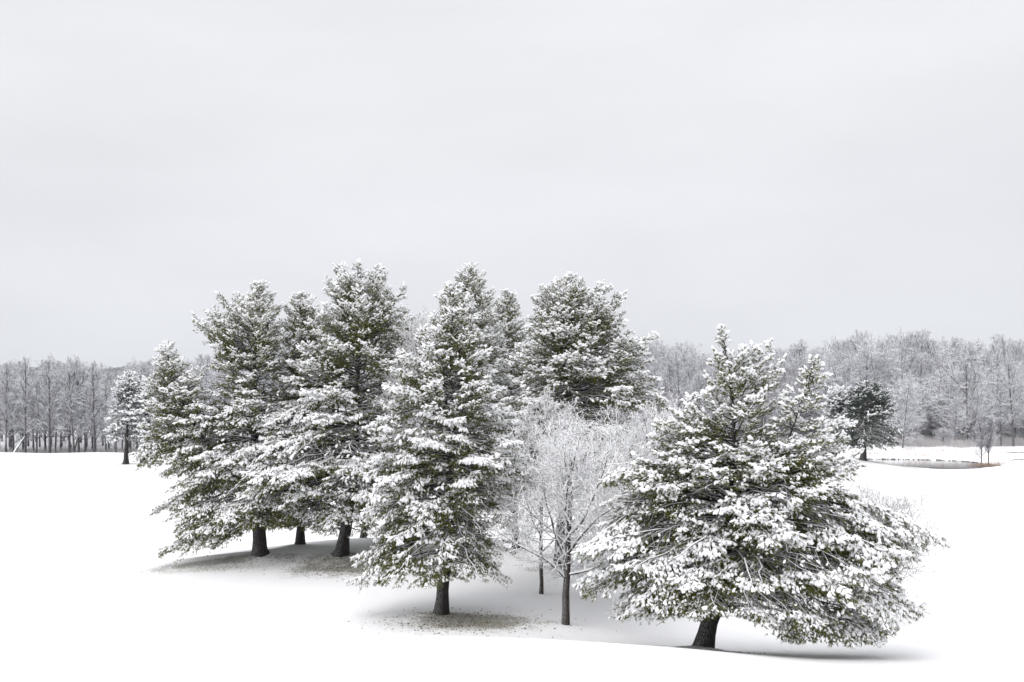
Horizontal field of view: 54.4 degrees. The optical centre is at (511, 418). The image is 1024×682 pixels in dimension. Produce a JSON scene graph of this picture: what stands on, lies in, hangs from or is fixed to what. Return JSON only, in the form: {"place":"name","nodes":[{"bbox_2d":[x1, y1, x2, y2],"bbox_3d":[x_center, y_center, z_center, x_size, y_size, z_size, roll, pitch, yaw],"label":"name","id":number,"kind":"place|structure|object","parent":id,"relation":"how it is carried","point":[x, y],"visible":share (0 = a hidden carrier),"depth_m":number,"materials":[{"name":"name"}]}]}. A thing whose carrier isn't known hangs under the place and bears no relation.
{"place":"outdoors","nodes":[
{"label":"outdoors","id":0,"kind":"place"},
{"bbox_2d":[1,365,606,411],"bbox_3d":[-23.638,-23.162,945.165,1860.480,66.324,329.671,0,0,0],"label":"distant hill","id":1,"kind":"structure","parent":0,"point":[114,370],"depth_m":885.01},
{"bbox_2d":[0,412,1023,681],"bbox_3d":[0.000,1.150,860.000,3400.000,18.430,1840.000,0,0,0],"label":"snow ground","id":2,"kind":"structure","parent":0,"point":[84,538],"depth_m":48.46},
{"bbox_2d":[0,375,17,451],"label":"forest tree","id":3,"kind":"object","parent":2,"relation":"on","point":[5,401],"visible":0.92,"depth_m":192.81,"materials":[{"name":"grey plant"}]},
{"bbox_2d":[0,370,31,448],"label":"forest tree","id":4,"kind":"object","parent":2,"relation":"on","point":[17,375],"visible":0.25,"depth_m":199.86,"materials":[{"name":"grey plant"}]},
{"bbox_2d":[0,361,33,451],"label":"forest tree","id":5,"kind":"object","parent":2,"relation":"on","point":[6,367],"visible":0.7,"depth_m":193.99,"materials":[{"name":"grey plant"}]},
{"bbox_2d":[1,381,34,451],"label":"forest tree","id":6,"kind":"object","parent":2,"relation":"on","point":[20,432],"visible":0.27,"depth_m":199.20,"materials":[{"name":"grey plant"}]},
{"bbox_2d":[0,360,41,439],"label":"forest tree","id":7,"kind":"object","parent":2,"relation":"on","point":[15,365],"visible":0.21,"depth_m":211.79,"materials":[{"name":"grey plant"}]},
{"bbox_2d":[7,355,39,452],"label":"forest tree","id":8,"kind":"object","parent":2,"relation":"on","point":[25,410],"visible":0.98,"depth_m":191.38,"materials":[{"name":"grey plant"}]},
{"bbox_2d":[17,385,44,449],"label":"forest tree","id":9,"kind":"object","parent":2,"relation":"on","point":[31,435],"visible":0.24,"depth_m":197.49,"materials":[{"name":"grey plant"}]},
{"bbox_2d":[19,372,60,452],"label":"forest tree","id":10,"kind":"object","parent":2,"relation":"on","point":[38,412],"visible":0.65,"depth_m":193.84,"materials":[{"name":"grey plant"}]},
{"bbox_2d":[31,365,58,452],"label":"forest tree","id":11,"kind":"object","parent":2,"relation":"on","point":[44,439],"visible":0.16,"depth_m":200.64,"materials":[{"name":"grey plant"}]},
{"bbox_2d":[33,352,64,452],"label":"forest tree","id":12,"kind":"object","parent":2,"relation":"on","point":[48,389],"visible":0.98,"depth_m":190.21,"materials":[{"name":"grey plant"}]},
{"bbox_2d":[31,377,68,452],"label":"forest tree","id":13,"kind":"object","parent":2,"relation":"on","point":[55,434],"visible":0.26,"depth_m":196.00,"materials":[{"name":"grey plant"}]},
{"bbox_2d":[41,361,80,450],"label":"forest tree","id":14,"kind":"object","parent":2,"relation":"on","point":[60,368],"visible":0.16,"depth_m":210.82,"materials":[{"name":"grey plant"}]},
{"bbox_2d":[36,355,94,452],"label":"forest tree","id":15,"kind":"object","parent":2,"relation":"on","point":[73,363],"visible":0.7,"depth_m":192.78,"materials":[{"name":"grey plant"}]},
{"bbox_2d":[42,368,88,446],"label":"forest tree","id":16,"kind":"object","parent":2,"relation":"on","point":[64,384],"visible":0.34,"depth_m":193.35,"materials":[{"name":"grey plant"}]},
{"bbox_2d":[53,366,86,452],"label":"forest tree","id":17,"kind":"object","parent":2,"relation":"on","point":[68,379],"visible":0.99,"depth_m":190.16,"materials":[{"name":"grey plant"}]},
{"bbox_2d":[36,362,114,448],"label":"forest tree","id":18,"kind":"object","parent":2,"relation":"on","point":[101,367],"visible":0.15,"depth_m":210.62,"materials":[{"name":"grey plant"}]},
{"bbox_2d":[62,372,90,451],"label":"forest tree","id":19,"kind":"object","parent":2,"relation":"on","point":[78,440],"visible":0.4,"depth_m":195.19,"materials":[{"name":"grey plant"}]},
{"bbox_2d":[72,386,104,451],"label":"forest tree","id":20,"kind":"object","parent":2,"relation":"on","point":[82,421],"visible":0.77,"depth_m":192.03,"materials":[{"name":"grey plant"}]},
{"bbox_2d":[74,364,103,450],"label":"forest tree","id":21,"kind":"object","parent":2,"relation":"on","point":[84,387],"visible":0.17,"depth_m":209.48,"materials":[{"name":"grey plant"}]},
{"bbox_2d":[75,380,106,450],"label":"forest tree","id":22,"kind":"object","parent":2,"relation":"on","point":[89,385],"visible":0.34,"depth_m":198.69,"materials":[{"name":"grey plant"}]},
{"bbox_2d":[78,360,112,451],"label":"forest tree","id":23,"kind":"object","parent":2,"relation":"on","point":[89,401],"visible":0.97,"depth_m":190.85,"materials":[{"name":"grey plant"}]},
{"bbox_2d":[0,445,199,454],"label":"brush","id":24,"kind":"object","parent":2,"relation":"on","point":[63,450],"visible":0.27,"depth_m":196.81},
{"bbox_2d":[96,377,111,450],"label":"forest tree","id":25,"kind":"object","parent":2,"relation":"on","point":[106,394],"visible":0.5,"depth_m":198.72,"materials":[{"name":"grey plant"}]},
{"bbox_2d":[96,398,135,450],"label":"forest tree","id":26,"kind":"object","parent":2,"relation":"on","point":[106,424],"visible":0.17,"depth_m":197.87,"materials":[{"name":"grey plant"}]},
{"bbox_2d":[100,378,136,451],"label":"forest tree","id":27,"kind":"object","parent":2,"relation":"on","point":[110,409],"visible":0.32,"depth_m":190.48,"materials":[{"name":"grey plant"}]},
{"bbox_2d":[103,370,155,463],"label":"pine tree","id":28,"kind":"object","parent":2,"relation":"on","point":[129,381],"visible":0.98,"depth_m":139.27,"materials":[{"name":"white plant"}]},
{"bbox_2d":[136,361,154,441],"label":"forest tree","id":29,"kind":"object","parent":2,"relation":"on","point":[147,368],"visible":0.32,"depth_m":211.76,"materials":[{"name":"grey plant"}]},
{"bbox_2d":[131,380,166,462],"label":"pine tree","id":30,"kind":"object","parent":2,"relation":"on","point":[145,414],"visible":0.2,"depth_m":142.48,"materials":[{"name":"grey plant"}]},
{"bbox_2d":[193,365,227,438],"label":"forest tree","id":31,"kind":"object","parent":2,"relation":"on","point":[206,377],"visible":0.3,"depth_m":195.41,"materials":[{"name":"grey plant"}]},
{"bbox_2d":[193,354,234,438],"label":"forest tree","id":32,"kind":"object","parent":2,"relation":"on","point":[207,360],"visible":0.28,"depth_m":199.54,"materials":[{"name":"grey plant"}]},
{"bbox_2d":[128,279,321,563],"bbox_3d":[-16.434,0.079,58.934,10.605,16.545,8.535,0,0,20],"label":"pine tree","id":33,"kind":"object","parent":2,"relation":"on","point":[259,323],"visible":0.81,"depth_m":57.54,"materials":[{"name":"white plant"}]},
{"bbox_2d":[264,290,342,544],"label":"pine tree","id":34,"kind":"object","parent":2,"relation":"on","point":[298,333],"visible":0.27,"depth_m":60.20,"materials":[{"name":"green plant"}]},
{"bbox_2d":[213,258,411,556],"bbox_3d":[-11.345,-0.515,57.957,12.360,17.780,11.319,0,0,0],"label":"pine tree","id":35,"kind":"object","parent":2,"relation":"on","point":[358,329],"visible":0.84,"depth_m":56.51,"materials":[{"name":"white plant"}]},
{"bbox_2d":[131,553,587,635],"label":"grass tips","id":36,"kind":"object","parent":2,"relation":"on","point":[400,612],"depth_m":45.25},
{"bbox_2d":[353,311,431,537],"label":"pine tree","id":37,"kind":"object","parent":2,"relation":"on","point":[413,317],"visible":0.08,"depth_m":66.22,"materials":[{"name":"green plant"}]},
{"bbox_2d":[371,306,476,557],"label":"tree","id":38,"kind":"object","parent":2,"relation":"on","point":[412,332],"visible":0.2,"depth_m":56.87,"materials":[{"name":"green plant"}]},
{"bbox_2d":[345,281,536,615],"bbox_3d":[-3.190,1.494,45.560,8.735,15.678,7.156,0,0,0],"label":"pine tree","id":39,"kind":"object","parent":2,"relation":"on","point":[460,470],"visible":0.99,"depth_m":44.60,"materials":[{"name":"white plant"}]},
{"bbox_2d":[427,262,527,544],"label":"pine tree","id":40,"kind":"object","parent":2,"relation":"on","point":[467,279],"visible":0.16,"depth_m":61.37,"materials":[{"name":"white plant"}]},
{"bbox_2d":[207,546,748,652],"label":"leaf litter","id":41,"kind":"object","parent":2,"relation":"on","point":[430,613],"visible":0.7,"depth_m":45.02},
{"bbox_2d":[480,288,539,549],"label":"pine tree","id":42,"kind":"object","parent":2,"relation":"on","point":[509,309],"visible":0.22,"depth_m":65.60,"materials":[{"name":"green plant"}]},
{"bbox_2d":[474,385,613,593],"bbox_3d":[1.222,3.683,51.910,7.875,10.863,8.525,0,0,-27],"label":"bare tree","id":43,"kind":"object","parent":2,"relation":"on","point":[532,436],"visible":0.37,"depth_m":51.15,"materials":[{"name":"grey plant"}]},
{"bbox_2d":[481,412,650,624],"bbox_3d":[2.783,4.541,44.301,8.415,9.728,7.711,0,0,0],"label":"bare tree","id":44,"kind":"object","parent":2,"relation":"on","point":[567,464],"visible":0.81,"depth_m":43.64,"materials":[{"name":"white plant"}]},
{"bbox_2d":[500,271,670,569],"bbox_3d":[4.191,0.253,56.378,10.017,17.309,8.810,0,0,0],"label":"pine tree","id":45,"kind":"object","parent":2,"relation":"on","point":[579,360],"visible":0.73,"depth_m":55.21,"materials":[{"name":"green plant"}]},
{"bbox_2d":[536,391,727,597],"bbox_3d":[6.325,4.107,49.698,8.980,11.152,8.428,0,0,42],"label":"bare tree","id":46,"kind":"object","parent":2,"relation":"on","point":[642,432],"visible":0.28,"depth_m":48.91,"materials":[{"name":"grey plant"}]},
{"bbox_2d":[638,359,677,419],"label":"forest tree","id":47,"kind":"object","parent":2,"relation":"on","point":[655,368],"visible":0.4,"depth_m":225.29,"materials":[{"name":"grey plant"}]},
{"bbox_2d":[649,343,675,378],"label":"forest tree","id":48,"kind":"object","parent":2,"relation":"on","point":[663,347],"visible":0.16,"depth_m":266.82,"materials":[{"name":"grey plant"}]},
{"bbox_2d":[645,345,696,394],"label":"forest tree","id":49,"kind":"object","parent":2,"relation":"on","point":[667,355],"visible":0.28,"depth_m":254.74,"materials":[{"name":"grey plant"}]},
{"bbox_2d":[665,355,692,413],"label":"forest tree","id":50,"kind":"object","parent":2,"relation":"on","point":[678,390],"visible":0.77,"depth_m":218.51,"materials":[{"name":"grey plant"}]},
{"bbox_2d":[662,350,696,412],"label":"forest tree","id":51,"kind":"object","parent":2,"relation":"on","point":[673,365],"visible":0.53,"depth_m":234.79,"materials":[{"name":"grey plant"}]},
{"bbox_2d":[664,342,703,371],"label":"forest tree","id":52,"kind":"object","parent":2,"relation":"on","point":[688,348],"visible":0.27,"depth_m":288.78,"materials":[{"name":"grey plant"}]},
{"bbox_2d":[667,356,706,397],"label":"forest tree","id":53,"kind":"object","parent":2,"relation":"on","point":[693,363],"visible":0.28,"depth_m":239.21,"materials":[{"name":"grey plant"}]},
{"bbox_2d":[660,350,716,393],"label":"forest tree","id":54,"kind":"object","parent":2,"relation":"on","point":[696,358],"visible":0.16,"depth_m":250.79,"materials":[{"name":"grey plant"}]},
{"bbox_2d":[674,372,707,408],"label":"forest tree","id":55,"kind":"object","parent":2,"relation":"on","point":[694,382],"visible":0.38,"depth_m":224.47,"materials":[{"name":"grey plant"}]},
{"bbox_2d":[689,367,724,415],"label":"forest tree","id":56,"kind":"object","parent":2,"relation":"on","point":[702,380],"visible":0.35,"depth_m":223.52,"materials":[{"name":"grey plant"}]},
{"bbox_2d":[570,324,952,648],"bbox_3d":[9.353,2.757,37.984,14.408,12.900,9.340,0,0,0],"label":"pine tree","id":57,"kind":"object","parent":2,"relation":"on","point":[734,540],"visible":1,"depth_m":36.55,"materials":[{"name":"white plant"}]},
{"bbox_2d":[742,353,794,427],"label":"forest tree","id":58,"kind":"object","parent":2,"relation":"on","point":[774,409],"visible":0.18,"depth_m":220.19,"materials":[{"name":"grey plant"}]},
{"bbox_2d":[767,362,786,437],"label":"forest tree","id":59,"kind":"object","parent":2,"relation":"on","point":[776,392],"visible":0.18,"depth_m":225.38,"materials":[{"name":"grey plant"}]},
{"bbox_2d":[761,350,829,398],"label":"forest tree","id":60,"kind":"object","parent":2,"relation":"on","point":[793,372],"visible":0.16,"depth_m":235.55,"materials":[{"name":"grey plant"}]},
{"bbox_2d":[784,339,818,391],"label":"forest tree","id":61,"kind":"object","parent":2,"relation":"on","point":[797,348],"visible":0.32,"depth_m":253.70,"materials":[{"name":"grey plant"}]},
{"bbox_2d":[787,362,817,433],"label":"forest tree","id":62,"kind":"object","parent":2,"relation":"on","point":[803,401],"visible":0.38,"depth_m":221.36,"materials":[{"name":"grey plant"}]},
{"bbox_2d":[791,360,826,430],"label":"forest tree","id":63,"kind":"object","parent":2,"relation":"on","point":[808,367],"visible":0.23,"depth_m":223.70,"materials":[{"name":"grey plant"}]},
{"bbox_2d":[606,386,1023,439],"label":"undergrowth","id":64,"kind":"object","parent":2,"relation":"on","point":[1018,430],"visible":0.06,"depth_m":224.31,"materials":[{"name":"grey plant"}]},
{"bbox_2d":[809,380,833,434],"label":"forest tree","id":65,"kind":"object","parent":2,"relation":"on","point":[823,391],"visible":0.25,"depth_m":220.89,"materials":[{"name":"grey plant"}]},
{"bbox_2d":[631,432,1023,447],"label":"brush","id":66,"kind":"object","parent":2,"relation":"on","point":[958,442],"visible":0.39,"depth_m":201.05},
{"bbox_2d":[822,346,851,434],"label":"forest tree","id":67,"kind":"object","parent":2,"relation":"on","point":[839,364],"visible":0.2,"depth_m":238.96,"materials":[{"name":"grey plant"}]},
{"bbox_2d":[820,385,860,456],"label":"pine tree","id":68,"kind":"object","parent":2,"relation":"on","point":[837,398],"visible":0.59,"depth_m":143.26,"materials":[{"name":"white plant"}]},
{"bbox_2d":[846,329,870,350],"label":"forest tree","id":69,"kind":"object","parent":2,"relation":"on","point":[861,340],"visible":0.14,"depth_m":282.82,"materials":[{"name":"grey plant"}]},
{"bbox_2d":[810,345,921,438],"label":"forest tree","id":70,"kind":"object","parent":2,"relation":"on","point":[848,364],"visible":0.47,"depth_m":216.36,"materials":[{"name":"grey plant"}]},
{"bbox_2d":[835,380,902,460],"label":"pine tree","id":71,"kind":"object","parent":2,"relation":"on","point":[862,410],"visible":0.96,"depth_m":137.88,"materials":[{"name":"green plant"}]},
{"bbox_2d":[831,337,906,426],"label":"forest tree","id":72,"kind":"object","parent":2,"relation":"on","point":[879,354],"visible":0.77,"depth_m":212.97,"materials":[{"name":"grey plant"}]},
{"bbox_2d":[831,343,912,427],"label":"forest tree","id":73,"kind":"object","parent":2,"relation":"on","point":[883,352],"visible":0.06,"depth_m":239.47,"materials":[{"name":"grey plant"}]},
{"bbox_2d":[825,468,948,620],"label":"bare tree","id":74,"kind":"object","parent":2,"relation":"on","point":[903,504],"visible":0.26,"depth_m":49.44,"materials":[{"name":"white plant"}]},
{"bbox_2d":[858,329,936,354],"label":"forest tree","id":75,"kind":"object","parent":2,"relation":"on","point":[886,341],"visible":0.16,"depth_m":283.55,"materials":[{"name":"grey plant"}]},
{"bbox_2d":[891,348,911,437],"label":"forest tree","id":76,"kind":"object","parent":2,"relation":"on","point":[907,354],"visible":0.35,"depth_m":219.95,"materials":[{"name":"grey plant"}]},
{"bbox_2d":[873,350,930,439],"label":"forest tree","id":77,"kind":"object","parent":2,"relation":"on","point":[898,373],"visible":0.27,"depth_m":217.83,"materials":[{"name":"grey plant"}]},
{"bbox_2d":[881,373,940,447],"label":"forest tree","id":78,"kind":"object","parent":2,"relation":"on","point":[911,401],"visible":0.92,"depth_m":184.52,"materials":[{"name":"grey plant"}]},
{"bbox_2d":[869,346,959,436],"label":"forest tree","id":79,"kind":"object","parent":2,"relation":"on","point":[930,368],"visible":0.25,"depth_m":233.25,"materials":[{"name":"grey plant"}]},
{"bbox_2d":[905,414,923,441],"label":"forest tree","id":80,"kind":"object","parent":2,"relation":"on","point":[920,429],"visible":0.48,"depth_m":211.49,"materials":[{"name":"grey plant"}]},
{"bbox_2d":[904,335,929,390],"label":"forest tree","id":81,"kind":"object","parent":2,"relation":"on","point":[917,341],"visible":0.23,"depth_m":251.41,"materials":[{"name":"grey plant"}]},
{"bbox_2d":[885,327,948,352],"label":"forest tree","id":82,"kind":"object","parent":2,"relation":"on","point":[916,332],"visible":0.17,"depth_m":285.10,"materials":[{"name":"grey plant"}]},
{"bbox_2d":[897,344,938,435],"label":"forest tree","id":83,"kind":"object","parent":2,"relation":"on","point":[919,361],"visible":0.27,"depth_m":234.90,"materials":[{"name":"grey plant"}]},
{"bbox_2d":[907,360,935,438],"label":"forest tree","id":84,"kind":"object","parent":2,"relation":"on","point":[921,369],"visible":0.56,"depth_m":221.19,"materials":[{"name":"grey plant"}]},
{"bbox_2d":[927,340,944,435],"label":"forest tree","id":85,"kind":"object","parent":2,"relation":"on","point":[934,343],"visible":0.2,"depth_m":238.32,"materials":[{"name":"grey plant"}]},
{"bbox_2d":[913,369,963,438],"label":"forest tree","id":86,"kind":"object","parent":2,"relation":"on","point":[927,379],"visible":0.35,"depth_m":222.62,"materials":[{"name":"grey plant"}]},
{"bbox_2d":[932,424,954,442],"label":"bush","id":87,"kind":"object","parent":2,"relation":"on","point":[942,431],"visible":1,"depth_m":195.90,"materials":[{"name":"grey plant"}]},
{"bbox_2d":[923,351,971,437],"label":"forest tree","id":88,"kind":"object","parent":2,"relation":"on","point":[937,363],"visible":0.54,"depth_m":222.89,"materials":[{"name":"grey plant"}]},
{"bbox_2d":[946,396,972,439],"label":"forest tree","id":89,"kind":"object","parent":2,"relation":"on","point":[955,419],"visible":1,"depth_m":195.73,"materials":[{"name":"grey plant"}]},
{"bbox_2d":[939,345,981,435],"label":"forest tree","id":90,"kind":"object","parent":2,"relation":"on","point":[949,351],"visible":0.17,"depth_m":237.88,"materials":[{"name":"grey plant"}]},
{"bbox_2d":[936,358,986,440],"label":"forest tree","id":91,"kind":"object","parent":2,"relation":"on","point":[954,393],"visible":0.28,"depth_m":221.08,"materials":[{"name":"grey plant"}]},
{"bbox_2d":[918,337,1020,443],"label":"forest tree","id":92,"kind":"object","parent":2,"relation":"on","point":[965,353],"visible":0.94,"depth_m":204.91,"materials":[{"name":"grey plant"}]},
{"bbox_2d":[961,391,994,440],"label":"forest tree","id":93,"kind":"object","parent":2,"relation":"on","point":[976,409],"visible":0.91,"depth_m":198.83,"materials":[{"name":"grey plant"}]},
{"bbox_2d":[970,420,990,463],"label":"sapling","id":94,"kind":"object","parent":2,"relation":"on","point":[982,434],"visible":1,"depth_m":151.58,"materials":[{"name":"grey plant"}]},
{"bbox_2d":[971,350,1007,399],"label":"forest tree","id":95,"kind":"object","parent":2,"relation":"on","point":[984,357],"visible":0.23,"depth_m":236.97,"materials":[{"name":"grey plant"}]},
{"bbox_2d":[960,373,1020,434],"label":"forest tree","id":96,"kind":"object","parent":2,"relation":"on","point":[993,396],"visible":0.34,"depth_m":221.86,"materials":[{"name":"grey plant"}]},
{"bbox_2d":[983,415,1000,464],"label":"sapling","id":97,"kind":"object","parent":2,"relation":"on","point":[990,422],"visible":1,"depth_m":151.64,"materials":[{"name":"grey plant"}]},
{"bbox_2d":[983,350,1017,438],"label":"forest tree","id":98,"kind":"object","parent":2,"relation":"on","point":[997,355],"visible":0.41,"depth_m":222.29,"materials":[{"name":"grey plant"}]},
{"bbox_2d":[986,385,1017,445],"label":"forest tree","id":99,"kind":"object","parent":2,"relation":"on","point":[1004,423],"visible":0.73,"depth_m":200.91,"materials":[{"name":"grey plant"}]},
{"bbox_2d":[990,333,1015,363],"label":"forest tree","id":100,"kind":"object","parent":2,"relation":"on","point":[1003,347],"visible":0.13,"depth_m":282.71,"materials":[{"name":"grey plant"}]},
{"bbox_2d":[987,334,1019,359],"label":"forest tree","id":101,"kind":"object","parent":2,"relation":"on","point":[998,338],"visible":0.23,"depth_m":282.71,"materials":[{"name":"grey plant"}]},
{"bbox_2d":[984,356,1023,445],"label":"forest tree","id":102,"kind":"object","parent":2,"relation":"on","point":[1012,375],"visible":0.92,"depth_m":199.82,"materials":[{"name":"grey plant"}]},
{"bbox_2d":[1006,341,1023,360],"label":"forest tree","id":103,"kind":"object","parent":2,"relation":"on","point":[1017,350],"visible":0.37,"depth_m":272.97,"materials":[{"name":"white plant"}]},
{"bbox_2d":[1010,358,1023,439],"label":"forest tree","id":104,"kind":"object","parent":2,"relation":"on","point":[1019,391],"visible":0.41,"depth_m":218.61,"materials":[{"name":"grey plant"}]},
{"bbox_2d":[0,0,1023,374],"label":"sky","id":105,"kind":"structure","parent":0,"point":[813,172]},
{"bbox_2d":[867,459,1000,467],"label":"pond water","id":106,"kind":"structure","parent":0,"point":[933,464],"depth_m":155.78,"materials":[{"name":"grey liquid"}]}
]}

